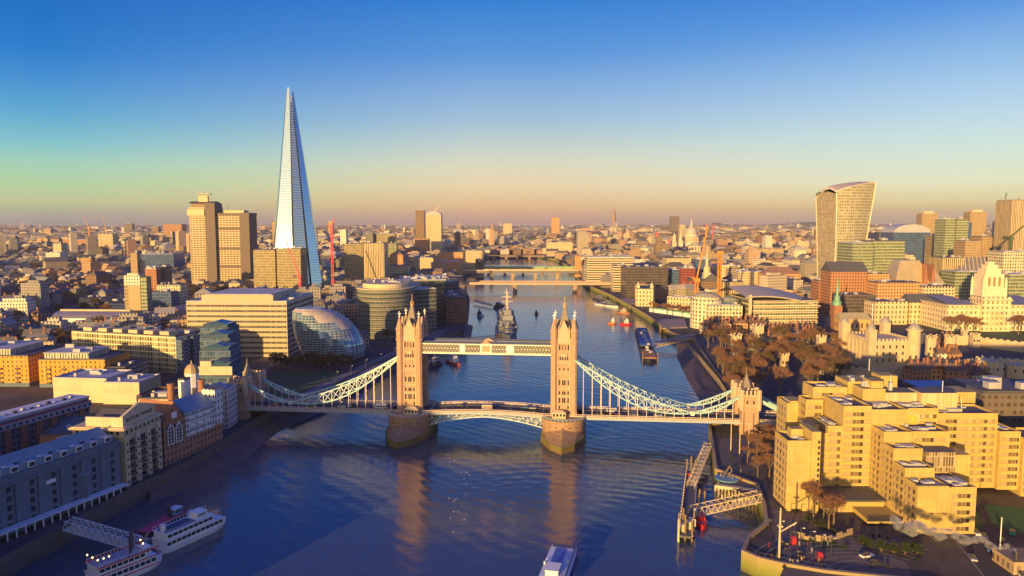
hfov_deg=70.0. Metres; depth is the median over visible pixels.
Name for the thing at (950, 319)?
bare tree
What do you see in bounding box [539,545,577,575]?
catamaran
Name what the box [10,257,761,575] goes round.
water
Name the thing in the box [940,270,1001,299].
office building
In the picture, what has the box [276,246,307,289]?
office building
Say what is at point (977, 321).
bare tree
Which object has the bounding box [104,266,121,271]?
brick building
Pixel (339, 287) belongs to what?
office block
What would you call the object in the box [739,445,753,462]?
bare tree
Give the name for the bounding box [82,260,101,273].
brick building
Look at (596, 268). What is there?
office building
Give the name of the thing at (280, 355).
bare tree
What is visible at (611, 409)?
van
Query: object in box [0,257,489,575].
quay wall
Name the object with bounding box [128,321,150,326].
stone building
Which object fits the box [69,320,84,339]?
stone building
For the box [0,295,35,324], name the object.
stone building
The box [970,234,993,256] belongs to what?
office building
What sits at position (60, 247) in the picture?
tower block
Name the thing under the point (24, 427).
terrace block
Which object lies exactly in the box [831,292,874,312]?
office building
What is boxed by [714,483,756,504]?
quay arcade
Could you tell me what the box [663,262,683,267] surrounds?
brick building
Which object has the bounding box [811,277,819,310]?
office building
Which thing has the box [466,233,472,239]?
tower block
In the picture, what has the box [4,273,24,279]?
stone building
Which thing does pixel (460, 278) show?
brick building
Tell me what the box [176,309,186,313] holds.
brick building
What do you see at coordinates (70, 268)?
office block
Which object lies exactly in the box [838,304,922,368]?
castle keep
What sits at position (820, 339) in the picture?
castle tower
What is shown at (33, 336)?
stone building
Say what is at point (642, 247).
city buildings
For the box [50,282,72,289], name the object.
brick building
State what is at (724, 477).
sculpture
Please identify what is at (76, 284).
brick building
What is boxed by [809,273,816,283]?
stone building
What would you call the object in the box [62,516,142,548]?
gangway
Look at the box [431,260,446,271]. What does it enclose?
brick building
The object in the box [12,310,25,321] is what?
bare tree
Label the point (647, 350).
river pontoon
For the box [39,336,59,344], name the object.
stone building
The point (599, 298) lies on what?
sightseeing boat
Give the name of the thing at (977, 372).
chimneyed house
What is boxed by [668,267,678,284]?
office building
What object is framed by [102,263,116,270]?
brick building
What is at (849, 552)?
paving band
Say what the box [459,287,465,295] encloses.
stone building
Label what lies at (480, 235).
tower block
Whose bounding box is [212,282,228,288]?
stone building
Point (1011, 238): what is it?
crane
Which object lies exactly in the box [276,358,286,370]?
bare tree
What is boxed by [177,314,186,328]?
brick building
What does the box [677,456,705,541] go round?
timber pier
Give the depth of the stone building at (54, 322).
672.63 m
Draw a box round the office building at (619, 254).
[606,253,628,255]
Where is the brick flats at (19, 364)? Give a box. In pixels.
[0,340,64,386]
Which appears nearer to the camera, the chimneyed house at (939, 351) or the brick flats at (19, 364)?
the brick flats at (19, 364)
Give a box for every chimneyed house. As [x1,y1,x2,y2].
[700,317,715,334]
[709,315,719,328]
[719,316,731,334]
[726,316,734,328]
[733,316,747,334]
[743,314,755,326]
[748,317,766,333]
[764,322,773,335]
[764,330,775,346]
[768,323,780,332]
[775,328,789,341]
[785,324,798,341]
[786,320,800,329]
[799,320,814,329]
[902,358,931,383]
[925,357,942,379]
[934,343,951,362]
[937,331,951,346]
[942,359,969,379]
[947,344,961,361]
[957,359,980,367]
[969,363,991,377]
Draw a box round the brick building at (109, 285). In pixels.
[95,283,118,290]
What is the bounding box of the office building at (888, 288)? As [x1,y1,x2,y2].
[866,279,922,298]
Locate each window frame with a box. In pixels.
[167,424,174,445]
[175,421,182,441]
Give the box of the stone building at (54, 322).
[40,316,68,330]
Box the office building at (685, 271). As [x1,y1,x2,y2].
[677,265,695,284]
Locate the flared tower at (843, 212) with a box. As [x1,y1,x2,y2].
[815,182,875,276]
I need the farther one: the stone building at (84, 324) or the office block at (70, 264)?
the office block at (70, 264)
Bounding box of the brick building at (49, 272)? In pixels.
[42,268,57,281]
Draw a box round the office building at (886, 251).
[859,238,904,272]
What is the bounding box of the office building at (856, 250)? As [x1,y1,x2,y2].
[837,240,873,270]
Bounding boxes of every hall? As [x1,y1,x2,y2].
[53,368,132,402]
[102,373,160,403]
[105,298,124,308]
[292,306,365,364]
[388,263,409,275]
[390,250,404,264]
[649,307,689,317]
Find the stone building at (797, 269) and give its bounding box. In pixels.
[792,267,799,272]
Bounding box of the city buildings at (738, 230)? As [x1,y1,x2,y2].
[0,223,991,238]
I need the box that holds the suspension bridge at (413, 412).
[228,301,776,454]
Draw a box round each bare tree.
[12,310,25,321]
[51,327,69,344]
[55,332,70,344]
[62,292,73,302]
[78,302,90,308]
[90,297,99,308]
[91,315,104,321]
[94,301,105,308]
[99,304,111,308]
[187,283,197,297]
[269,356,278,369]
[276,352,286,362]
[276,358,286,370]
[287,356,295,365]
[300,354,308,364]
[307,352,315,358]
[323,354,335,369]
[332,359,338,370]
[338,354,347,359]
[339,359,346,371]
[382,329,394,345]
[700,329,712,347]
[707,323,718,341]
[711,328,727,346]
[711,348,724,367]
[713,346,727,351]
[716,355,727,374]
[719,323,732,335]
[721,356,735,373]
[721,374,742,385]
[722,363,733,375]
[722,374,739,387]
[726,329,738,338]
[726,347,736,362]
[728,367,742,377]
[730,354,744,373]
[732,339,744,344]
[732,343,747,351]
[732,360,749,374]
[736,357,749,368]
[737,378,757,386]
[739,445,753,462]
[740,367,759,379]
[743,428,759,447]
[744,333,759,339]
[745,336,764,350]
[745,432,766,455]
[746,337,766,352]
[748,358,767,384]
[749,355,767,370]
[750,441,771,468]
[750,455,767,476]
[753,350,774,372]
[753,372,767,389]
[756,423,772,433]
[757,452,773,476]
[758,432,774,453]
[764,341,777,348]
[764,345,787,365]
[764,425,775,450]
[768,363,794,395]
[771,324,790,335]
[777,340,788,351]
[777,344,796,357]
[786,333,794,341]
[790,340,806,364]
[793,332,807,343]
[794,345,821,377]
[794,348,813,365]
[799,362,815,378]
[799,367,819,380]
[799,483,821,512]
[800,480,825,516]
[802,344,821,361]
[805,328,821,347]
[807,357,827,380]
[815,342,834,354]
[815,492,828,519]
[815,492,845,530]
[816,354,832,376]
[818,359,839,380]
[819,491,847,525]
[824,356,851,375]
[826,347,842,353]
[827,331,838,340]
[828,338,846,347]
[829,349,844,355]
[832,352,852,375]
[943,316,957,330]
[955,314,969,333]
[960,315,975,328]
[971,317,984,331]
[1008,314,1023,334]
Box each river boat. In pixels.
[136,505,191,543]
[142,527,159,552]
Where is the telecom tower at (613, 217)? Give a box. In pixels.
[612,209,615,226]
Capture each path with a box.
[290,329,447,400]
[717,439,766,503]
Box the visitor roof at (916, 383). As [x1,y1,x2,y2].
[902,380,1023,387]
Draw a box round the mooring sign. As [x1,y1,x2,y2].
[46,478,55,484]
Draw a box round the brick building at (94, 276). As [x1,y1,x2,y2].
[85,269,111,285]
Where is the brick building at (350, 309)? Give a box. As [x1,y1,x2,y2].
[338,301,357,323]
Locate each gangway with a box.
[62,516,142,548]
[465,335,498,338]
[474,300,493,305]
[653,334,694,346]
[686,442,711,488]
[688,490,761,517]
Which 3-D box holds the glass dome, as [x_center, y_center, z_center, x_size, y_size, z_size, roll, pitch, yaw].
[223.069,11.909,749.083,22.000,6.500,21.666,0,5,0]
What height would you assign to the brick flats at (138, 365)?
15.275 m
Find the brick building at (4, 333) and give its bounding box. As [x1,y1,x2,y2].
[0,330,17,337]
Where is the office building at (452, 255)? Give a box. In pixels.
[439,250,465,275]
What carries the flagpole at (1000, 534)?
on the road
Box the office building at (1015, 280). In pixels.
[1001,270,1023,296]
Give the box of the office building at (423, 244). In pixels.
[415,238,429,251]
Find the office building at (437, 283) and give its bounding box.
[399,275,444,319]
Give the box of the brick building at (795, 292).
[786,289,803,296]
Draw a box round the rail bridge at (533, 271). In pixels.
[462,269,578,280]
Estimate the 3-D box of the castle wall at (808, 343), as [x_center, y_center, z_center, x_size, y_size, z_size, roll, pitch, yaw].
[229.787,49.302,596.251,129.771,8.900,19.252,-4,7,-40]
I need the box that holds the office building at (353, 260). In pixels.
[344,241,363,279]
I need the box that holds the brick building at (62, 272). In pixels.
[57,271,70,274]
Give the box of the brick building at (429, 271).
[422,268,442,274]
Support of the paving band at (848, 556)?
on the plaza
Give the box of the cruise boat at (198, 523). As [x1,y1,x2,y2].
[151,505,225,554]
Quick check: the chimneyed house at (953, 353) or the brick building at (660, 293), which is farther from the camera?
the brick building at (660, 293)
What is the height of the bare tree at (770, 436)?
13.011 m
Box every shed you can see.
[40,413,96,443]
[52,309,136,328]
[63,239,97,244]
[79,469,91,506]
[136,386,177,401]
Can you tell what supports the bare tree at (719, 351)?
on the ground at (946, 554)
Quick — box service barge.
[494,315,502,338]
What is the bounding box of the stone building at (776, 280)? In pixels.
[759,272,786,290]
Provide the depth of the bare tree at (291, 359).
523.37 m
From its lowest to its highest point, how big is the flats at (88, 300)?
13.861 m
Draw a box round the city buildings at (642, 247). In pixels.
[0,230,990,273]
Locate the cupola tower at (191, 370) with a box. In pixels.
[184,360,198,393]
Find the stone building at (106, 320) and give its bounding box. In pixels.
[104,317,120,322]
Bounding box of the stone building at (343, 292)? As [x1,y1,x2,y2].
[335,289,346,297]
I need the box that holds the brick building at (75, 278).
[67,276,82,280]
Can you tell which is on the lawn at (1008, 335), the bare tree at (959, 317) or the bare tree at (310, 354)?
the bare tree at (959, 317)
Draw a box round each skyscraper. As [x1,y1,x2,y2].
[426,211,442,249]
[933,217,955,255]
[954,217,968,240]
[993,198,1023,250]
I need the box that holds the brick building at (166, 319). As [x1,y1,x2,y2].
[160,314,182,325]
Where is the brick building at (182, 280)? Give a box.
[175,278,191,282]
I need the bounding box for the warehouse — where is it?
[0,427,129,541]
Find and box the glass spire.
[273,87,324,290]
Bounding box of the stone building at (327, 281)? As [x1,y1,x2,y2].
[324,279,335,284]
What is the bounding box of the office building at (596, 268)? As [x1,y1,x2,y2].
[584,254,632,280]
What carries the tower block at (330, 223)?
on the ground at (946, 554)
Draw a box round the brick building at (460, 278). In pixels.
[449,275,463,281]
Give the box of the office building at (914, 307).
[900,294,943,323]
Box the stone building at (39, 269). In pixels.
[34,267,44,272]
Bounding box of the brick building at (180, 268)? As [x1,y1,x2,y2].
[174,266,186,270]
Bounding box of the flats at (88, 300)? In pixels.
[79,295,106,305]
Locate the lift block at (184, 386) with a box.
[178,376,190,397]
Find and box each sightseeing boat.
[592,293,603,300]
[593,301,617,307]
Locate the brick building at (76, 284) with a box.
[71,282,85,287]
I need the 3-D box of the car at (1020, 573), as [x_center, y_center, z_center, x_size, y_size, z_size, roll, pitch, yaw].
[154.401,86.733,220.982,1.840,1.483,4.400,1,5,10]
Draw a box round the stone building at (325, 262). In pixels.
[321,259,330,266]
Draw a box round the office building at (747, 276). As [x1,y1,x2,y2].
[732,268,761,285]
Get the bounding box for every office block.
[0,271,11,275]
[0,309,14,319]
[0,315,17,330]
[0,334,17,339]
[1,280,13,282]
[1,293,14,297]
[2,285,20,295]
[3,261,17,267]
[13,322,39,339]
[20,280,49,307]
[21,326,54,339]
[34,277,53,281]
[42,257,67,269]
[49,287,61,292]
[49,289,62,303]
[60,274,75,279]
[67,262,76,266]
[67,266,81,272]
[70,286,94,301]
[88,282,102,287]
[94,286,114,300]
[94,320,121,325]
[110,312,146,325]
[111,261,125,265]
[112,278,118,284]
[116,275,123,284]
[154,305,176,317]
[172,274,188,281]
[194,285,213,298]
[296,287,308,291]
[309,283,320,298]
[313,297,324,306]
[320,289,329,294]
[325,293,341,304]
[326,267,341,272]
[329,283,345,294]
[330,272,342,278]
[330,305,345,317]
[335,294,350,304]
[336,257,343,266]
[336,278,356,298]
[349,297,356,302]
[359,328,368,346]
[450,269,458,274]
[459,282,466,295]
[593,252,604,255]
[600,273,610,287]
[719,253,729,259]
[722,275,731,279]
[725,266,741,275]
[757,262,776,270]
[796,285,810,298]
[809,255,816,261]
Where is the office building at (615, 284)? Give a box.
[610,263,624,290]
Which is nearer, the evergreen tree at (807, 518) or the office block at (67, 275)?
the evergreen tree at (807, 518)
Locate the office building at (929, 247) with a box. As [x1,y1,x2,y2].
[924,233,934,263]
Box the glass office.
[719,285,820,327]
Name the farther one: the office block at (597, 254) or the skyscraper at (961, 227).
the office block at (597, 254)
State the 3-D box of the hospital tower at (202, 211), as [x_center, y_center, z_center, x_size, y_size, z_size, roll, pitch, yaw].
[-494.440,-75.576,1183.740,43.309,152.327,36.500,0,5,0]
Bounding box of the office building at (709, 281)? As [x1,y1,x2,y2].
[696,273,716,290]
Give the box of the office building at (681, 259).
[662,255,690,264]
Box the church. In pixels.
[830,279,871,331]
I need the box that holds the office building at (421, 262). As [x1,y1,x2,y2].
[413,256,433,269]
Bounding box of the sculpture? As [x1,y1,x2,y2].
[715,466,739,482]
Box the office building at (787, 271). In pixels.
[757,267,800,284]
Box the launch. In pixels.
[477,307,483,316]
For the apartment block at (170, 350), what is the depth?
528.43 m
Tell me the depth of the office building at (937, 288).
793.21 m
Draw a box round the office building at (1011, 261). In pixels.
[987,248,1023,272]
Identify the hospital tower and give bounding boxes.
[187,194,222,281]
[216,210,257,281]
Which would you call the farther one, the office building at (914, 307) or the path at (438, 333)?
the office building at (914, 307)
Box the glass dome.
[722,296,740,303]
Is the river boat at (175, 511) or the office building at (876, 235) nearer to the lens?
the river boat at (175, 511)
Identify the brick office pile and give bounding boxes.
[886,260,958,298]
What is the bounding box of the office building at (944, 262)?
[929,255,963,276]
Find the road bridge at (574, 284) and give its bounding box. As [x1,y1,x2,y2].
[462,281,610,292]
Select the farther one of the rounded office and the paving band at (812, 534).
the rounded office
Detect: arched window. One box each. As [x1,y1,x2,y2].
[167,426,173,444]
[175,423,181,440]
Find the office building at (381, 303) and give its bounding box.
[356,278,420,338]
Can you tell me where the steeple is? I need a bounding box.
[702,246,710,278]
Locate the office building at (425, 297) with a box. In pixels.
[414,285,436,331]
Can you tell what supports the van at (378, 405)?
on the suspension bridge at (413, 412)
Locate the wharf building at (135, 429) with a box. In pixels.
[68,402,162,487]
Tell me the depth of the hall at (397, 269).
1302.85 m
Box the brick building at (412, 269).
[410,267,415,271]
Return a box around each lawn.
[264,369,343,398]
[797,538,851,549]
[928,326,1023,341]
[975,511,986,532]
[984,504,1023,534]
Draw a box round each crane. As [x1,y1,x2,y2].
[84,218,90,236]
[285,239,301,286]
[325,219,334,282]
[687,226,707,294]
[716,251,723,295]
[1002,225,1023,250]
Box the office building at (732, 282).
[718,278,744,297]
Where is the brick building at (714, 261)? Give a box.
[711,259,724,263]
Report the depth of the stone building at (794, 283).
952.53 m
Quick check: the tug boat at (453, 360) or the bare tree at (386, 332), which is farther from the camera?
the bare tree at (386, 332)
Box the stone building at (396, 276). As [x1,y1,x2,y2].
[389,274,401,278]
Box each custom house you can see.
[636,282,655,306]
[667,295,721,310]
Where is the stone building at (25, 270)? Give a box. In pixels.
[17,267,33,273]
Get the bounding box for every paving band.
[755,534,929,553]
[764,537,923,556]
[774,541,919,558]
[784,545,914,561]
[795,548,907,562]
[805,552,903,564]
[816,556,896,566]
[827,560,892,568]
[839,565,885,569]
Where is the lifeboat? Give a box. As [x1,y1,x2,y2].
[695,511,706,529]
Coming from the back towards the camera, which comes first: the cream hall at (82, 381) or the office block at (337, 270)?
the office block at (337, 270)
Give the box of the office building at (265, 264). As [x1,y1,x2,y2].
[253,247,277,287]
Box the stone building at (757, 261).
[753,258,770,264]
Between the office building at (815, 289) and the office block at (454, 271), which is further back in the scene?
the office block at (454, 271)
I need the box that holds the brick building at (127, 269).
[119,267,130,272]
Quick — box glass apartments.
[198,319,241,383]
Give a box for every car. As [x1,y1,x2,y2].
[859,552,874,558]
[867,559,881,565]
[968,553,977,561]
[973,528,980,535]
[980,532,988,538]
[981,538,992,545]
[984,544,991,551]
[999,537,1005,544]
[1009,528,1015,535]
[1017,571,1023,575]
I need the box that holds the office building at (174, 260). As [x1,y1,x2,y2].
[141,252,184,267]
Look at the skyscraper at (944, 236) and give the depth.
1150.38 m
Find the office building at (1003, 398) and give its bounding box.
[943,376,1023,426]
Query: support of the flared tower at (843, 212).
on the ground at (946, 554)
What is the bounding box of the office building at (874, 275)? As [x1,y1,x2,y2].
[868,270,889,279]
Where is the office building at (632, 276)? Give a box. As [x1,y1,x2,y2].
[621,264,667,296]
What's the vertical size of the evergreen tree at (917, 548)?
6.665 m
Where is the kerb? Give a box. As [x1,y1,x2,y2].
[948,534,983,575]
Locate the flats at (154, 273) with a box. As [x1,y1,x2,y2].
[145,266,161,290]
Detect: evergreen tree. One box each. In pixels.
[805,514,811,521]
[816,518,825,526]
[821,523,827,529]
[858,534,867,544]
[864,538,874,548]
[875,538,887,551]
[888,541,899,552]
[899,541,910,553]
[911,543,924,553]
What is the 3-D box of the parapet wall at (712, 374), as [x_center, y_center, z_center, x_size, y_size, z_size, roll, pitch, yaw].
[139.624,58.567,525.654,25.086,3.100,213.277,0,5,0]
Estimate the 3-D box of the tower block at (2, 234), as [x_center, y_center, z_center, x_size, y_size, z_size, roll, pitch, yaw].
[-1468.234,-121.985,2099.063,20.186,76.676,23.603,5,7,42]
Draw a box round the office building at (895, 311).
[864,298,907,324]
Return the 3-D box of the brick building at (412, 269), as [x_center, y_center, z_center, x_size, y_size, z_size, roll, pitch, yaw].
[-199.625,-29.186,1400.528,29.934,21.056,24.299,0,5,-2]
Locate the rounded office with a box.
[690,291,722,328]
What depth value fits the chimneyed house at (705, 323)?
698.98 m
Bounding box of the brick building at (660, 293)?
[655,287,665,300]
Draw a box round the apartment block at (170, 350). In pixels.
[71,324,199,373]
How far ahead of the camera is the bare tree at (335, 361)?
528.76 m
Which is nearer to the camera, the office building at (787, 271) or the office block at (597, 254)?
the office building at (787, 271)
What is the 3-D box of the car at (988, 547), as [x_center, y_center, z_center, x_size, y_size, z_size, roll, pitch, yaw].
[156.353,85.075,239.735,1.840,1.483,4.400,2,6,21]
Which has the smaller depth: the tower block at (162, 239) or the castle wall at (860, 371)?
the castle wall at (860, 371)
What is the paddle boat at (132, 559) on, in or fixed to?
on the water
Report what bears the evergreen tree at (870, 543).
on the plaza
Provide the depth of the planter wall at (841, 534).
247.75 m
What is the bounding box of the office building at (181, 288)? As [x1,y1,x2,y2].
[157,282,187,304]
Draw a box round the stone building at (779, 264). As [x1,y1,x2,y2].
[772,262,787,266]
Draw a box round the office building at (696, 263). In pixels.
[693,256,710,277]
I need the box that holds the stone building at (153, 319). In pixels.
[139,311,160,325]
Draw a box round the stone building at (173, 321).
[169,318,178,326]
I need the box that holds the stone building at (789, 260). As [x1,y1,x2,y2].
[782,256,799,264]
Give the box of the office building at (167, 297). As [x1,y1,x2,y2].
[152,288,178,308]
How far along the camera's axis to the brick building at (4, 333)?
609.23 m
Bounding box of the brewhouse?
[124,379,223,465]
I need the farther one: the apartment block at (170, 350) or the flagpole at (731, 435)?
the apartment block at (170, 350)
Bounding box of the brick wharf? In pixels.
[442,289,466,324]
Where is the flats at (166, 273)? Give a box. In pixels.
[158,265,171,282]
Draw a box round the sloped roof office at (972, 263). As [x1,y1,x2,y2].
[957,257,986,269]
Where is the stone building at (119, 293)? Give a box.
[113,286,124,299]
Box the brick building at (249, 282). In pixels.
[244,279,253,286]
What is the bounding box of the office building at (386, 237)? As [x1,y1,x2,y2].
[375,232,396,242]
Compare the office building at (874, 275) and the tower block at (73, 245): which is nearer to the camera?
the office building at (874, 275)
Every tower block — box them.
[0,232,6,251]
[0,236,4,253]
[8,238,17,256]
[44,228,53,234]
[45,251,66,258]
[53,242,67,261]
[69,232,77,252]
[86,235,96,254]
[98,233,117,246]
[124,223,134,232]
[124,273,152,312]
[126,239,136,255]
[130,251,140,272]
[140,234,147,245]
[140,259,144,273]
[151,226,160,232]
[159,236,167,242]
[163,224,186,234]
[169,231,175,243]
[175,230,185,251]
[186,233,190,253]
[272,221,274,240]
[328,221,333,233]
[340,229,347,244]
[366,233,376,241]
[415,210,425,238]
[454,231,460,247]
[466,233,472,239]
[472,230,477,235]
[477,232,483,239]
[486,228,489,239]
[489,229,493,244]
[503,223,511,233]
[551,217,559,232]
[577,231,587,253]
[669,216,679,231]
[678,224,684,235]
[682,228,686,240]
[762,235,771,247]
[785,236,791,241]
[790,231,795,237]
[916,211,937,232]
[963,210,986,235]
[968,222,971,239]
[992,220,994,235]
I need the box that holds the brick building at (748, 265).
[744,263,755,266]
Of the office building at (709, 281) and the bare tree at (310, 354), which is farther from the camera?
the office building at (709, 281)
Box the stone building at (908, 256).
[904,253,915,259]
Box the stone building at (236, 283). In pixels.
[228,279,244,287]
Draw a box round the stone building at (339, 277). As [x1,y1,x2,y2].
[335,275,343,279]
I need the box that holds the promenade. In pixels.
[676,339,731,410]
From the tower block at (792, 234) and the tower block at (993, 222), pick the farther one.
the tower block at (792, 234)
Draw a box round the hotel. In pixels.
[773,359,1023,533]
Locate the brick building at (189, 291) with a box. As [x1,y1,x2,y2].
[186,283,195,294]
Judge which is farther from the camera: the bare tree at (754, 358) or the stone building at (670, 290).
the stone building at (670, 290)
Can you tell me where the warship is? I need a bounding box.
[497,289,517,338]
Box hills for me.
[729,222,894,225]
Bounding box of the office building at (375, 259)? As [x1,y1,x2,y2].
[364,241,388,278]
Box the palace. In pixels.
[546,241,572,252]
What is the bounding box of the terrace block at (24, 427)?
[0,394,91,454]
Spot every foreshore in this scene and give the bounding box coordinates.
[150,361,396,502]
[428,324,472,354]
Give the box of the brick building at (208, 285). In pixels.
[199,283,216,288]
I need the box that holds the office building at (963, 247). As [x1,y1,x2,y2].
[953,238,980,256]
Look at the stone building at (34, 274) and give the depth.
1225.70 m
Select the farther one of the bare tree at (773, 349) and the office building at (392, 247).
the office building at (392, 247)
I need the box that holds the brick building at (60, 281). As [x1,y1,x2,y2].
[55,280,69,283]
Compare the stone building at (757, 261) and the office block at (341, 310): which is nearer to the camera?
the office block at (341, 310)
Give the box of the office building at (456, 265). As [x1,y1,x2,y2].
[442,259,461,274]
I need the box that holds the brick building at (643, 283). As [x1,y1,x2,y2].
[635,281,650,298]
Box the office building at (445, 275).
[415,273,448,277]
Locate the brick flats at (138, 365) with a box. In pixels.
[107,358,148,373]
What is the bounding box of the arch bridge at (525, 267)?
[468,266,573,268]
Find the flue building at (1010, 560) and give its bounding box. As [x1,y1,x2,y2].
[992,548,1023,574]
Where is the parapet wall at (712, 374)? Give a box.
[687,343,732,406]
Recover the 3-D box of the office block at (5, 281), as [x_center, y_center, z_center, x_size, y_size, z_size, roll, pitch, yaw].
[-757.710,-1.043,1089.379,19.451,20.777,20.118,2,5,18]
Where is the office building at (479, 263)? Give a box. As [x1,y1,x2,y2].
[475,258,483,273]
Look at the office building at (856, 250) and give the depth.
961.91 m
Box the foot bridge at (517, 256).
[484,255,544,260]
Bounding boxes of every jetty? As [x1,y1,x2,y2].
[620,298,635,308]
[658,319,687,334]
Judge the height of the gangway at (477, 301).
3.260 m
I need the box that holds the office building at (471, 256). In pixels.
[465,249,483,268]
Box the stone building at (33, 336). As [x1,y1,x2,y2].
[24,330,51,339]
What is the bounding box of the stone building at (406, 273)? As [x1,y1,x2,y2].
[402,271,411,275]
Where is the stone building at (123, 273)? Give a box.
[120,271,129,275]
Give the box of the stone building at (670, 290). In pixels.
[665,283,680,300]
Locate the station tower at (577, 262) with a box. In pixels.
[574,254,580,276]
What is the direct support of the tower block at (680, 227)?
on the ground at (946, 554)
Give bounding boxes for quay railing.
[744,543,826,566]
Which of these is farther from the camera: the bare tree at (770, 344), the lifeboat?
the bare tree at (770, 344)
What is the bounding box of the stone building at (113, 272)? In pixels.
[106,270,119,274]
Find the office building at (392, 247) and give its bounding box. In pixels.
[388,242,397,262]
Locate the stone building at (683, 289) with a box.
[676,281,698,295]
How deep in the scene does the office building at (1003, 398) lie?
336.92 m
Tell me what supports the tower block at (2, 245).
on the ground at (946, 554)
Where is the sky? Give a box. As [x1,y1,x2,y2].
[0,0,1023,225]
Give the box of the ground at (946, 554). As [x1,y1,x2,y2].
[0,226,1023,575]
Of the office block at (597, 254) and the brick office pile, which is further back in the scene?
the office block at (597, 254)
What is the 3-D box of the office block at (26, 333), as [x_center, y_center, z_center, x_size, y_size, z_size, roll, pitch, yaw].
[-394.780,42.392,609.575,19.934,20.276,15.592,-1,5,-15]
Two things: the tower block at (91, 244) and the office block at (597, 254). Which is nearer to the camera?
the office block at (597, 254)
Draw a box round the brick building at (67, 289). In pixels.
[58,286,71,300]
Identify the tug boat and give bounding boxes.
[428,357,441,368]
[445,354,459,365]
[493,302,504,307]
[608,318,616,323]
[617,308,628,313]
[619,315,631,324]
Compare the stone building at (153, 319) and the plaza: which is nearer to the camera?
the plaza
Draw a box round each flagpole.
[730,419,731,451]
[739,422,740,453]
[999,517,1002,549]
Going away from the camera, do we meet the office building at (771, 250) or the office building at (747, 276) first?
the office building at (747, 276)
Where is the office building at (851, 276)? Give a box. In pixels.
[819,261,867,313]
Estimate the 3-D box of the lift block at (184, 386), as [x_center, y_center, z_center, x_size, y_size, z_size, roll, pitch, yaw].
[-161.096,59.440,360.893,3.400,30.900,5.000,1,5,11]
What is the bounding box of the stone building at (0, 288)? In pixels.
[0,280,1,296]
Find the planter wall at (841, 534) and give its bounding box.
[794,528,852,542]
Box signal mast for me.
[777,507,796,559]
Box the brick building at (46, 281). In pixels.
[43,280,54,286]
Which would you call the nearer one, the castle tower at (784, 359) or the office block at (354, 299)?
the castle tower at (784, 359)
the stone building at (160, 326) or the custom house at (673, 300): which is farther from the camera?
the custom house at (673, 300)
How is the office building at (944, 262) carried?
on the ground at (946, 554)
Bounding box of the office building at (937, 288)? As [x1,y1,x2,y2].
[918,282,954,296]
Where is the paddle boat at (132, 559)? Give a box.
[84,531,161,575]
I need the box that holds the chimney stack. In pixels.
[167,383,174,400]
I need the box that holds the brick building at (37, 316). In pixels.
[29,306,50,324]
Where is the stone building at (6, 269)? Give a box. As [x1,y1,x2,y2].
[2,267,14,271]
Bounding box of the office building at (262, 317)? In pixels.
[186,288,312,356]
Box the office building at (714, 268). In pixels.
[711,262,740,277]
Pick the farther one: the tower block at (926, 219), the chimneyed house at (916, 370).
the tower block at (926, 219)
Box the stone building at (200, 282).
[192,279,209,288]
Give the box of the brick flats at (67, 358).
[38,344,128,386]
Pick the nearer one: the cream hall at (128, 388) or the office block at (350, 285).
the cream hall at (128, 388)
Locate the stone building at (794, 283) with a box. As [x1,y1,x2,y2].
[787,276,802,289]
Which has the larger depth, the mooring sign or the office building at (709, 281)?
the office building at (709, 281)
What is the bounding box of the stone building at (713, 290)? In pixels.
[699,288,716,293]
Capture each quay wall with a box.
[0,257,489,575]
[538,257,894,575]
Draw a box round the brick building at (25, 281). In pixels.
[17,279,30,288]
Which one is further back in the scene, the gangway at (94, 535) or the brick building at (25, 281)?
the brick building at (25, 281)
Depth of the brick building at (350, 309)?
768.54 m
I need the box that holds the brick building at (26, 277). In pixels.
[18,276,35,283]
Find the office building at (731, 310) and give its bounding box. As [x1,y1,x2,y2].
[706,301,741,325]
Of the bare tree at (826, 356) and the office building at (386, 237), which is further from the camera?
the office building at (386, 237)
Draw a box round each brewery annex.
[138,390,178,401]
[205,382,237,428]
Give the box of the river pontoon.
[635,324,657,362]
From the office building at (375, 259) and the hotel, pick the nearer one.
the hotel
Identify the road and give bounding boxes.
[949,534,1012,575]
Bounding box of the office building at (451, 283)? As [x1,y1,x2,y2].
[445,278,458,290]
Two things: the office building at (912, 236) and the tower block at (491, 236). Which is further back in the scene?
the tower block at (491, 236)
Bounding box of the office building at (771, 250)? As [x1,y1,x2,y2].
[757,247,783,253]
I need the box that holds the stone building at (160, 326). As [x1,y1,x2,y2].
[140,323,162,327]
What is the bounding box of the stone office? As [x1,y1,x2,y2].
[920,261,1023,330]
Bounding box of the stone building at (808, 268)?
[800,260,816,281]
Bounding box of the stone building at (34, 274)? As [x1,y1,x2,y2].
[23,272,45,277]
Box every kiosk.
[791,536,796,544]
[817,552,823,560]
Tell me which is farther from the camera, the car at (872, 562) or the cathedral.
the cathedral
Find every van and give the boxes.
[375,403,386,408]
[482,404,491,408]
[606,407,616,411]
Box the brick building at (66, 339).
[53,330,69,344]
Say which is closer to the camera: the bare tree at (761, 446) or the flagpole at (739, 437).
the bare tree at (761, 446)
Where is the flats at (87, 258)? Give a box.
[80,257,95,262]
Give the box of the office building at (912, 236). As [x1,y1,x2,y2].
[880,224,930,262]
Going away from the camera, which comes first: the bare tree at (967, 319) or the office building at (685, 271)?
the bare tree at (967, 319)
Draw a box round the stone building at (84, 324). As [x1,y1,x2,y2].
[78,320,96,328]
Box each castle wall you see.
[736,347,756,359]
[766,337,837,362]
[814,357,1023,379]
[921,334,1023,351]
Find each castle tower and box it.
[730,333,741,354]
[752,323,763,340]
[779,352,789,371]
[816,334,826,358]
[925,335,937,359]
[944,334,957,347]
[960,329,968,335]
[969,332,980,347]
[975,355,1004,377]
[1004,360,1023,378]
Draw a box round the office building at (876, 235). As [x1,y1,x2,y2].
[867,231,880,239]
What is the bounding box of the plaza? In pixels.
[767,507,910,575]
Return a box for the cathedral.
[670,218,702,251]

